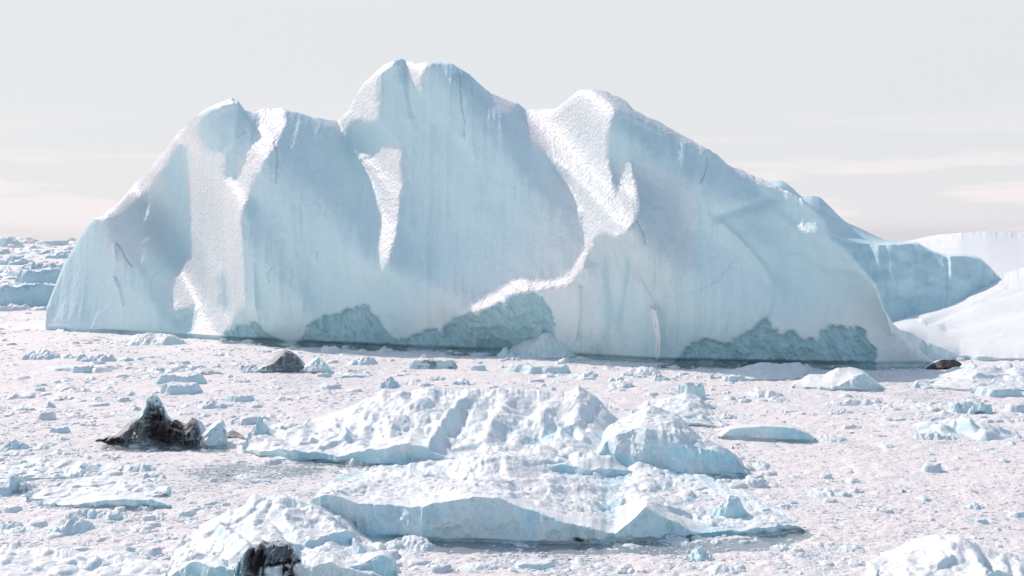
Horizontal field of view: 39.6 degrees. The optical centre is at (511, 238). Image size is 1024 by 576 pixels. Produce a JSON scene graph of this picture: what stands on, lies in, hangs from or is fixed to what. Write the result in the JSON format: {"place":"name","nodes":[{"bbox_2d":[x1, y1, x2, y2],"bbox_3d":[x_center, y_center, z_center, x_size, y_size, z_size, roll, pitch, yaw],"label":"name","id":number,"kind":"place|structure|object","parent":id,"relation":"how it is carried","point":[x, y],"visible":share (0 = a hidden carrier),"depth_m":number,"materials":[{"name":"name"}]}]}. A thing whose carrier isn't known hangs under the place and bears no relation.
{"place":"outdoors","nodes":[
{"label":"outdoors","id":0,"kind":"place"},
{"bbox_2d":[0,240,1023,575],"bbox_3d":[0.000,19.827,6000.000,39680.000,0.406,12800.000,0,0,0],"label":"sea","id":1,"kind":"structure","parent":0,"point":[900,460],"depth_m":134.00,"materials":[{"name":"liquid"}]},
{"bbox_2d":[0,248,13,254],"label":"iceberg","id":2,"kind":"object","parent":1,"relation":"on","point":[4,251],"visible":0.78,"depth_m":1712.34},
{"bbox_2d":[1,520,22,529],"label":"ice floe","id":3,"kind":"object","parent":1,"relation":"on","point":[10,524],"visible":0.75,"depth_m":97.99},
{"bbox_2d":[0,236,24,246],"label":"iceberg","id":4,"kind":"object","parent":1,"relation":"on","point":[5,241],"visible":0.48,"depth_m":3183.61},
{"bbox_2d":[0,439,28,450],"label":"ice floe","id":5,"kind":"object","parent":1,"relation":"on","point":[12,444],"visible":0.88,"depth_m":134.84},
{"bbox_2d":[0,255,29,264],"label":"iceberg","id":6,"kind":"object","parent":1,"relation":"on","point":[14,260],"visible":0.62,"depth_m":1060.99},
{"bbox_2d":[2,268,29,275],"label":"iceberg","id":7,"kind":"object","parent":1,"relation":"on","point":[12,273],"visible":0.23,"depth_m":746.93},
{"bbox_2d":[0,476,39,495],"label":"ice floe","id":8,"kind":"object","parent":1,"relation":"on","point":[14,484],"visible":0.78,"depth_m":111.48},
{"bbox_2d":[8,450,34,455],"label":"ice chunk","id":9,"kind":"object","parent":1,"relation":"on","point":[21,453],"visible":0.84,"depth_m":131.19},
{"bbox_2d":[0,283,54,306],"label":"iceberg","id":10,"kind":"object","parent":1,"relation":"on","point":[31,294],"visible":0.65,"depth_m":412.96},
{"bbox_2d":[16,249,59,254],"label":"iceberg","id":11,"kind":"object","parent":1,"relation":"on","point":[47,251],"visible":0.48,"depth_m":1720.94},
{"bbox_2d":[15,268,61,283],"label":"iceberg","id":12,"kind":"object","parent":1,"relation":"on","point":[39,275],"visible":0.44,"depth_m":586.35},
{"bbox_2d":[19,262,58,268],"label":"iceberg","id":13,"kind":"object","parent":1,"relation":"on","point":[31,265],"visible":0.45,"depth_m":912.04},
{"bbox_2d":[28,443,49,450],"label":"ice floe","id":14,"kind":"object","parent":1,"relation":"on","point":[42,446],"visible":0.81,"depth_m":134.47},
{"bbox_2d":[21,348,60,359],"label":"ice floe","id":15,"kind":"object","parent":1,"relation":"on","point":[43,354],"visible":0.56,"depth_m":234.71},
{"bbox_2d":[36,408,59,412],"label":"ice floe","id":16,"kind":"object","parent":1,"relation":"on","point":[47,410],"visible":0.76,"depth_m":163.93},
{"bbox_2d":[42,401,55,407],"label":"ice floe","id":17,"kind":"object","parent":1,"relation":"on","point":[49,404],"visible":0.4,"depth_m":166.61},
{"bbox_2d":[40,240,69,245],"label":"iceberg","id":18,"kind":"object","parent":1,"relation":"on","point":[58,242],"visible":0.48,"depth_m":3712.17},
{"bbox_2d":[42,251,69,258],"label":"iceberg","id":19,"kind":"object","parent":1,"relation":"on","point":[62,255],"visible":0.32,"depth_m":1392.49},
{"bbox_2d":[50,449,67,454],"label":"ice chunk","id":20,"kind":"object","parent":1,"relation":"on","point":[58,451],"visible":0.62,"depth_m":131.61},
{"bbox_2d":[49,426,70,432],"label":"ice chunk","id":21,"kind":"object","parent":1,"relation":"on","point":[60,429],"visible":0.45,"depth_m":146.14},
{"bbox_2d":[46,396,74,400],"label":"ice floe","id":22,"kind":"object","parent":1,"relation":"on","point":[60,398],"visible":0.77,"depth_m":175.72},
{"bbox_2d":[0,457,123,480],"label":"ice floe","id":23,"kind":"object","parent":1,"relation":"on","point":[39,467],"visible":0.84,"depth_m":122.81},
{"bbox_2d":[46,512,94,535],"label":"ice floe","id":24,"kind":"object","parent":1,"relation":"on","point":[69,523],"visible":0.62,"depth_m":96.53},
{"bbox_2d":[64,388,90,392],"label":"ice floe","id":25,"kind":"object","parent":1,"relation":"on","point":[75,390],"visible":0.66,"depth_m":184.28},
{"bbox_2d":[42,365,120,372],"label":"ice floe","id":26,"kind":"object","parent":1,"relation":"on","point":[99,368],"visible":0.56,"depth_m":213.04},
{"bbox_2d":[63,462,100,477],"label":"ice floe","id":27,"kind":"object","parent":1,"relation":"on","point":[82,469],"visible":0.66,"depth_m":119.95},
{"bbox_2d":[72,365,93,372],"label":"ice chunk","id":28,"kind":"object","parent":1,"relation":"on","point":[81,368],"visible":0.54,"depth_m":211.00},
{"bbox_2d":[0,546,169,575],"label":"ice floe","id":29,"kind":"object","parent":1,"relation":"on","point":[37,561],"visible":0.77,"depth_m":85.11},
{"bbox_2d":[79,555,110,570],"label":"ice floe","id":30,"kind":"object","parent":1,"relation":"on","point":[96,562],"visible":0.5,"depth_m":84.68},
{"bbox_2d":[75,353,116,361],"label":"ice floe","id":31,"kind":"object","parent":1,"relation":"on","point":[103,357],"visible":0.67,"depth_m":231.00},
{"bbox_2d":[73,509,122,519],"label":"ice floe","id":32,"kind":"object","parent":1,"relation":"on","point":[100,514],"visible":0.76,"depth_m":101.16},
{"bbox_2d":[26,475,170,500],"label":"ice floe","id":33,"kind":"object","parent":1,"relation":"on","point":[151,489],"visible":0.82,"depth_m":112.48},
{"bbox_2d":[89,402,109,406],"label":"ice chunk","id":34,"kind":"object","parent":1,"relation":"on","point":[94,404],"visible":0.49,"depth_m":168.63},
{"bbox_2d":[39,486,171,508],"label":"ice floe","id":35,"kind":"object","parent":1,"relation":"on","point":[103,498],"visible":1,"depth_m":106.64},
{"bbox_2d":[118,357,134,360],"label":"ice chunk","id":36,"kind":"object","parent":1,"relation":"on","point":[126,359],"visible":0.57,"depth_m":231.30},
{"bbox_2d":[123,463,155,471],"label":"ice floe","id":37,"kind":"object","parent":1,"relation":"on","point":[143,467],"visible":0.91,"depth_m":122.00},
{"bbox_2d":[96,392,205,447],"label":"dirty iceberg","id":38,"kind":"object","parent":1,"relation":"on","point":[151,423],"visible":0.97,"depth_m":136.46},
{"bbox_2d":[123,332,186,345],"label":"ice floe","id":39,"kind":"object","parent":1,"relation":"on","point":[148,338],"visible":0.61,"depth_m":267.28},
{"bbox_2d":[145,366,185,372],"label":"ice floe","id":40,"kind":"object","parent":1,"relation":"on","point":[157,369],"visible":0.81,"depth_m":212.57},
{"bbox_2d":[155,371,206,383],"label":"ice floe","id":41,"kind":"object","parent":1,"relation":"on","point":[195,376],"visible":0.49,"depth_m":194.62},
{"bbox_2d":[160,382,202,394],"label":"ice floe","id":42,"kind":"object","parent":1,"relation":"on","point":[174,388],"visible":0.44,"depth_m":182.54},
{"bbox_2d":[186,367,223,374],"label":"ice floe","id":43,"kind":"object","parent":1,"relation":"on","point":[204,371],"visible":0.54,"depth_m":207.74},
{"bbox_2d":[197,419,227,447],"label":"ice block","id":44,"kind":"object","parent":1,"relation":"on","point":[214,434],"depth_m":135.84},
{"bbox_2d":[197,400,227,408],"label":"ice floe","id":45,"kind":"object","parent":1,"relation":"on","point":[212,404],"visible":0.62,"depth_m":166.99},
{"bbox_2d":[228,557,236,565],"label":"ice floe","id":46,"kind":"object","parent":1,"relation":"on","point":[231,560],"visible":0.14,"depth_m":80.42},
{"bbox_2d":[226,429,246,439],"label":"ice floe","id":47,"kind":"object","parent":1,"relation":"on","point":[231,433],"visible":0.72,"depth_m":142.47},
{"bbox_2d":[226,393,254,401],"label":"ice floe","id":48,"kind":"object","parent":1,"relation":"on","point":[246,397],"visible":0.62,"depth_m":174.02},
{"bbox_2d":[233,473,259,478],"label":"ice floe","id":49,"kind":"object","parent":1,"relation":"on","point":[245,476],"visible":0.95,"depth_m":118.31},
{"bbox_2d":[227,416,268,424],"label":"ice floe","id":50,"kind":"object","parent":1,"relation":"on","point":[231,421],"visible":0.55,"depth_m":153.02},
{"bbox_2d":[240,368,259,372],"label":"ice chunk","id":51,"kind":"object","parent":1,"relation":"on","point":[254,370],"visible":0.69,"depth_m":211.20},
{"bbox_2d":[251,479,271,483],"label":"ice floe","id":52,"kind":"object","parent":1,"relation":"on","point":[256,481],"visible":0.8,"depth_m":115.72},
{"bbox_2d":[253,415,270,435],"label":"ice floe","id":53,"kind":"object","parent":1,"relation":"on","point":[260,427],"visible":0.32,"depth_m":140.87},
{"bbox_2d":[232,540,301,575],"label":"dirty iceberg","id":54,"kind":"object","parent":1,"relation":"on","point":[252,560],"visible":0.94,"depth_m":78.00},
{"bbox_2d":[165,494,386,575],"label":"ice floe","id":55,"kind":"object","parent":1,"relation":"on","point":[325,541],"visible":0.82,"depth_m":85.13,"materials":[{"name":"ice"}]},
{"bbox_2d":[258,350,304,372],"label":"dirty iceberg","id":56,"kind":"object","parent":1,"relation":"on","point":[285,361],"visible":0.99,"depth_m":212.08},
{"bbox_2d":[300,357,333,373],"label":"ice floe","id":57,"kind":"object","parent":1,"relation":"on","point":[317,365],"visible":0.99,"depth_m":210.45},
{"bbox_2d":[335,369,373,377],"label":"ice floe","id":58,"kind":"object","parent":1,"relation":"on","point":[355,373],"visible":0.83,"depth_m":206.21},
{"bbox_2d":[346,356,378,365],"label":"ice floe","id":59,"kind":"object","parent":1,"relation":"on","point":[367,360],"visible":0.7,"depth_m":224.73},
{"bbox_2d":[337,550,397,575],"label":"ice floe","id":60,"kind":"object","parent":1,"relation":"on","point":[382,562],"visible":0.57,"depth_m":77.93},
{"bbox_2d":[377,376,400,387],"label":"ice floe","id":61,"kind":"object","parent":1,"relation":"on","point":[390,382],"visible":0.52,"depth_m":190.04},
{"bbox_2d":[384,535,433,551],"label":"ice floe","id":62,"kind":"object","parent":1,"relation":"on","point":[414,543],"visible":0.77,"depth_m":91.82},
{"bbox_2d":[409,358,457,368],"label":"ice floe","id":63,"kind":"object","parent":1,"relation":"on","point":[428,363],"visible":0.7,"depth_m":217.66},
{"bbox_2d":[424,375,445,380],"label":"ice chunk","id":64,"kind":"object","parent":1,"relation":"on","point":[436,378],"visible":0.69,"depth_m":200.41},
{"bbox_2d":[242,386,649,476],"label":"ice floe","id":65,"kind":"object","parent":1,"relation":"on","point":[431,423],"visible":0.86,"depth_m":133.63,"materials":[{"name":"ice"}]},
{"bbox_2d":[451,380,469,384],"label":"ice chunk","id":66,"kind":"object","parent":1,"relation":"on","point":[466,382],"visible":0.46,"depth_m":194.06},
{"bbox_2d":[458,562,496,570],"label":"ice floe","id":67,"kind":"object","parent":1,"relation":"on","point":[471,566],"visible":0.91,"depth_m":86.10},
{"bbox_2d":[471,364,485,370],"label":"ice chunk","id":68,"kind":"object","parent":1,"relation":"on","point":[479,367],"visible":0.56,"depth_m":214.75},
{"bbox_2d":[45,59,931,366],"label":"iceberg","id":69,"kind":"object","parent":1,"relation":"on","point":[427,205],"visible":0.95,"depth_m":250.93,"materials":[{"name":"ice"}]},
{"bbox_2d":[496,347,514,357],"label":"ice floe","id":70,"kind":"object","parent":1,"relation":"on","point":[504,352],"visible":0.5,"depth_m":237.48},
{"bbox_2d":[0,236,1023,575],"bbox_3d":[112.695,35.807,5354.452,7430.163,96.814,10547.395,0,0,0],"label":"ice rubble","id":71,"kind":"object","parent":1,"relation":"on","point":[750,482],"visible":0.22,"depth_m":118.78,"materials":[{"name":"ice"}]},
{"bbox_2d":[0,310,1023,575],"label":"brash ice","id":72,"kind":"structure","parent":1,"relation":"on","point":[810,554],"depth_m":135.82,"materials":[{"name":"ice"}]},
{"bbox_2d":[505,353,536,358],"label":"ice floe","id":73,"kind":"object","parent":1,"relation":"on","point":[525,356],"visible":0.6,"depth_m":234.85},
{"bbox_2d":[514,558,554,568],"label":"ice floe","id":74,"kind":"object","parent":1,"relation":"on","point":[534,563],"visible":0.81,"depth_m":86.33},
{"bbox_2d":[506,362,569,373],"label":"ice floe","id":75,"kind":"object","parent":1,"relation":"on","point":[529,368],"visible":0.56,"depth_m":210.52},
{"bbox_2d":[509,332,577,358],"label":"ice floe","id":76,"kind":"object","parent":1,"relation":"on","point":[548,345],"visible":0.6,"depth_m":236.30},
{"bbox_2d":[310,445,803,543],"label":"ice floe","id":77,"kind":"object","parent":1,"relation":"on","point":[525,496],"visible":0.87,"depth_m":98.38,"materials":[{"name":"ice"}]},
{"bbox_2d":[712,495,746,517],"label":"ice block","id":78,"kind":"object","parent":77,"relation":"on","point":[730,506],"depth_m":99.78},
{"bbox_2d":[568,372,598,379],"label":"ice floe","id":79,"kind":"object","parent":1,"relation":"on","point":[587,376],"visible":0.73,"depth_m":201.89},
{"bbox_2d":[608,376,626,380],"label":"ice chunk","id":80,"kind":"object","parent":1,"relation":"on","point":[616,379],"visible":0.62,"depth_m":198.60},
{"bbox_2d":[608,380,635,388],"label":"ice floe","id":81,"kind":"object","parent":1,"relation":"on","point":[621,384],"visible":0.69,"depth_m":190.28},
{"bbox_2d":[621,366,661,375],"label":"ice floe","id":82,"kind":"object","parent":1,"relation":"on","point":[644,370],"visible":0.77,"depth_m":207.17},
{"bbox_2d":[652,374,669,380],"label":"ice floe","id":83,"kind":"object","parent":1,"relation":"on","point":[658,377],"visible":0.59,"depth_m":198.25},
{"bbox_2d":[595,405,747,476],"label":"ice floe","id":84,"kind":"object","parent":1,"relation":"on","point":[659,437],"visible":0.89,"depth_m":121.49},
{"bbox_2d":[631,393,722,427],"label":"ice floe","id":85,"kind":"object","parent":1,"relation":"on","point":[691,409],"visible":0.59,"depth_m":158.69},
{"bbox_2d":[666,536,691,544],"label":"ice floe","id":86,"kind":"object","parent":1,"relation":"on","point":[679,538],"visible":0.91,"depth_m":93.59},
{"bbox_2d":[678,382,705,398],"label":"ice floe","id":87,"kind":"object","parent":1,"relation":"on","point":[696,388],"visible":0.44,"depth_m":176.70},
{"bbox_2d":[685,545,714,561],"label":"ice floe","id":88,"kind":"object","parent":1,"relation":"on","point":[700,554],"visible":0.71,"depth_m":88.54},
{"bbox_2d":[706,563,734,573],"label":"ice floe","id":89,"kind":"object","parent":1,"relation":"on","point":[718,568],"visible":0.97,"depth_m":85.24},
{"bbox_2d":[717,413,736,418],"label":"ice floe","id":90,"kind":"object","parent":1,"relation":"on","point":[727,416],"visible":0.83,"depth_m":157.77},
{"bbox_2d":[721,375,745,381],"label":"ice floe","id":91,"kind":"object","parent":1,"relation":"on","point":[735,378],"visible":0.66,"depth_m":198.12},
{"bbox_2d":[710,362,810,380],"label":"ice floe","id":92,"kind":"object","parent":1,"relation":"on","point":[764,371],"visible":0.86,"depth_m":204.80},
{"bbox_2d":[752,460,769,467],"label":"ice floe","id":93,"kind":"object","parent":1,"relation":"on","point":[760,463],"visible":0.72,"depth_m":124.13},
{"bbox_2d":[745,387,783,397],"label":"ice floe","id":94,"kind":"object","parent":1,"relation":"on","point":[759,392],"visible":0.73,"depth_m":179.85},
{"bbox_2d":[718,424,814,441],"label":"ice floe","id":95,"kind":"object","parent":1,"relation":"on","point":[768,432],"visible":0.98,"depth_m":140.47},
{"bbox_2d":[770,544,788,550],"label":"ice floe","id":96,"kind":"object","parent":1,"relation":"on","point":[776,547],"visible":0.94,"depth_m":91.39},
{"bbox_2d":[807,487,840,497],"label":"ice floe","id":97,"kind":"object","parent":1,"relation":"on","point":[821,492],"visible":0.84,"depth_m":110.67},
{"bbox_2d":[814,434,846,441],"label":"ice floe","id":98,"kind":"object","parent":1,"relation":"on","point":[830,438],"visible":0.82,"depth_m":140.24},
{"bbox_2d":[792,367,886,390],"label":"ice floe","id":99,"kind":"object","parent":1,"relation":"on","point":[849,379],"visible":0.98,"depth_m":188.21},
{"bbox_2d":[828,409,852,414],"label":"ice chunk","id":100,"kind":"object","parent":1,"relation":"on","point":[842,411],"visible":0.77,"depth_m":161.63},
{"bbox_2d":[836,491,851,496],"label":"ice floe","id":101,"kind":"object","parent":1,"relation":"on","point":[845,493],"visible":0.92,"depth_m":109.99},
{"bbox_2d":[836,545,854,552],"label":"ice floe","id":102,"kind":"object","parent":1,"relation":"on","point":[845,549],"visible":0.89,"depth_m":90.89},
{"bbox_2d":[830,399,872,405],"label":"ice floe","id":103,"kind":"object","parent":1,"relation":"on","point":[864,402],"visible":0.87,"depth_m":170.48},
{"bbox_2d":[844,477,860,482],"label":"ice floe","id":104,"kind":"object","parent":1,"relation":"on","point":[852,480],"visible":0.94,"depth_m":116.66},
{"bbox_2d":[767,180,998,321],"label":"iceberg","id":105,"kind":"object","parent":1,"relation":"on","point":[911,278],"visible":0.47,"depth_m":323.17,"materials":[{"name":"ice"}]},
{"bbox_2d":[878,443,894,447],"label":"ice floe","id":106,"kind":"object","parent":1,"relation":"on","point":[887,445],"visible":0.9,"depth_m":135.69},
{"bbox_2d":[898,399,917,402],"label":"ice floe","id":107,"kind":"object","parent":1,"relation":"on","point":[909,400],"visible":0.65,"depth_m":172.11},
{"bbox_2d":[913,433,955,440],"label":"ice floe","id":108,"kind":"object","parent":1,"relation":"on","point":[932,436],"visible":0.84,"depth_m":141.44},
{"bbox_2d":[925,359,961,369],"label":"dirty iceberg","id":109,"kind":"object","parent":1,"relation":"on","point":[942,364],"visible":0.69,"depth_m":218.43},
{"bbox_2d":[910,399,978,411],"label":"ice floe","id":110,"kind":"object","parent":1,"relation":"on","point":[938,405],"visible":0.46,"depth_m":166.10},
{"bbox_2d":[866,534,1023,575],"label":"ice floe","id":111,"kind":"object","parent":1,"relation":"on","point":[942,555],"visible":1,"depth_m":82.70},
{"bbox_2d":[893,268,1023,360],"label":"iceberg","id":112,"kind":"object","parent":1,"relation":"on","point":[985,323],"visible":0.78,"depth_m":273.14,"materials":[{"name":"ice"}]},
{"bbox_2d":[906,231,1023,276],"bbox_3d":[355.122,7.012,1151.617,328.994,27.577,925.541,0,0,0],"label":"iceberg","id":113,"kind":"object","parent":1,"relation":"on","point":[1000,253],"visible":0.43,"depth_m":1127.84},
{"bbox_2d":[913,415,1019,440],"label":"ice floe","id":114,"kind":"object","parent":1,"relation":"on","point":[962,425],"visible":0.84,"depth_m":144.22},
{"bbox_2d":[913,365,1023,390],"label":"ice floe","id":115,"kind":"object","parent":1,"relation":"on","point":[968,379],"visible":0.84,"depth_m":192.06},
{"bbox_2d":[949,401,992,413],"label":"ice floe","id":116,"kind":"object","parent":1,"relation":"on","point":[968,407],"visible":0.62,"depth_m":162.45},
{"bbox_2d":[936,362,1012,374],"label":"ice floe","id":117,"kind":"object","parent":1,"relation":"on","point":[1005,365],"visible":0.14,"depth_m":204.88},
{"bbox_2d":[965,502,984,509],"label":"ice floe","id":118,"kind":"object","parent":1,"relation":"on","point":[975,505],"visible":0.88,"depth_m":105.13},
{"bbox_2d":[968,517,987,523],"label":"ice floe","id":119,"kind":"object","parent":1,"relation":"on","point":[981,520],"visible":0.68,"depth_m":99.93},
{"bbox_2d":[970,385,1022,396],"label":"ice floe","id":120,"kind":"object","parent":1,"relation":"on","point":[996,391],"visible":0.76,"depth_m":179.98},
{"bbox_2d":[1008,510,1023,516],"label":"ice floe","id":121,"kind":"object","parent":1,"relation":"on","point":[1019,513],"visible":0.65,"depth_m":102.25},
{"bbox_2d":[0,0,1023,239],"label":"sky","id":122,"kind":"structure","parent":0,"point":[905,117],"materials":[{"name":"white"}]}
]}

